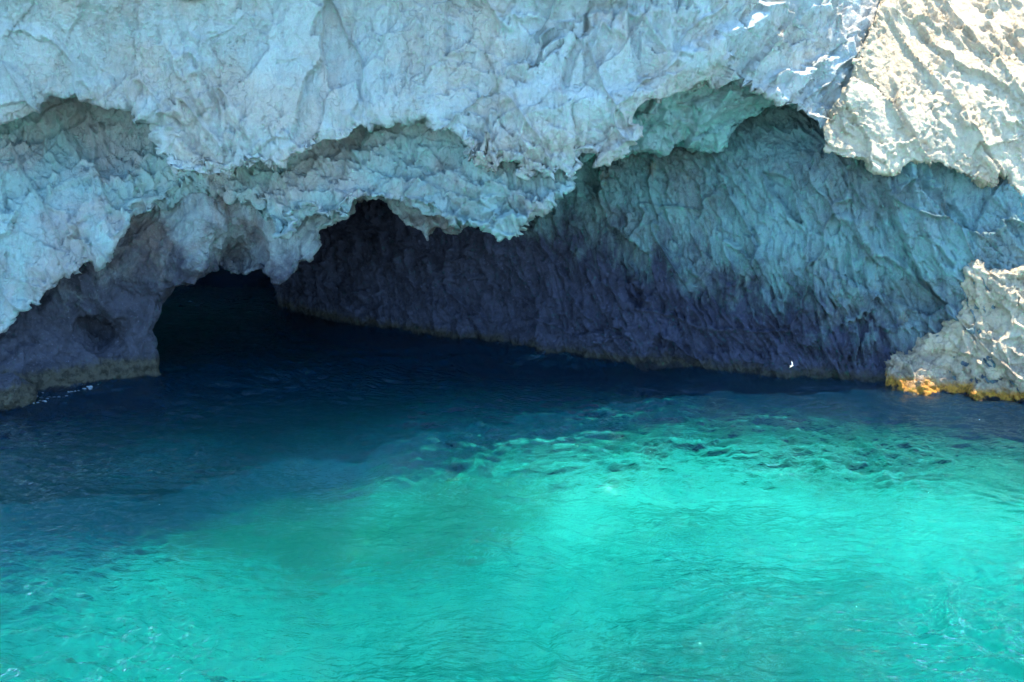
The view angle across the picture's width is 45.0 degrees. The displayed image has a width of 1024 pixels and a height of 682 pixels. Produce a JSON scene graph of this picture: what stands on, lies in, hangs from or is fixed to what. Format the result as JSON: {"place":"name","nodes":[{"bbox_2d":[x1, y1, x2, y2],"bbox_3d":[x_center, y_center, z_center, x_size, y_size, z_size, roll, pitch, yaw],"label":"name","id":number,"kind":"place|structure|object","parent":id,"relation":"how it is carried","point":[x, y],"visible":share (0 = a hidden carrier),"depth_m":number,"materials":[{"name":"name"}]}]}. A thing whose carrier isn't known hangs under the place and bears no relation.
{"place":"outdoors","nodes":[
{"label":"outdoors","id":0,"kind":"place"},
{"bbox_2d":[0,96,595,332],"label":"cliff lower tier","id":1,"kind":"object","parent":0,"point":[76,193],"visible":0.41,"depth_m":44.22,"materials":[{"name":"grey stone"}]},
{"bbox_2d":[0,0,879,180],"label":"cliff","id":2,"kind":"structure","parent":0,"point":[546,89],"depth_m":41.86,"materials":[{"name":"stone"}]},
{"bbox_2d":[0,266,1023,681],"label":"sea","id":3,"kind":"structure","parent":0,"point":[254,482],"depth_m":32.75,"materials":[{"name":"teal liquid"}]},
{"bbox_2d":[0,372,37,411],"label":"boulder","id":4,"kind":"object","parent":3,"relation":"in","point":[16,391],"visible":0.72,"depth_m":43.00,"materials":[{"name":"stone"}]},
{"bbox_2d":[36,386,91,402],"bbox_3d":[-15.642,1.758,45.651,1.784,0.299,6.100,12,18,42],"label":"foam","id":5,"kind":"object","parent":3,"relation":"on","point":[89,388],"visible":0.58,"depth_m":44.90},
{"bbox_2d":[0,158,468,391],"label":"rock arch","id":6,"kind":"object","parent":3,"relation":"in","point":[89,324],"visible":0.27,"depth_m":45.99,"materials":[{"name":"stone"}]},
{"bbox_2d":[883,259,1023,402],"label":"rock foot","id":7,"kind":"object","parent":3,"relation":"in","point":[926,364],"visible":0.46,"depth_m":44.59,"materials":[{"name":"stone"}]},
{"bbox_2d":[272,104,1023,400],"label":"cave wall","id":8,"kind":"structure","parent":0,"point":[773,241],"depth_m":48.07,"materials":[{"name":"stone"}]},
{"bbox_2d":[626,81,801,157],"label":"cave ceiling","id":9,"kind":"structure","parent":0,"point":[705,118],"depth_m":44.88,"materials":[{"name":"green stone"}]},
{"bbox_2d":[823,0,1023,213],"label":"rock buttress","id":10,"kind":"object","parent":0,"point":[936,81],"visible":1,"depth_m":44.51,"materials":[{"name":"stone"}]}
]}

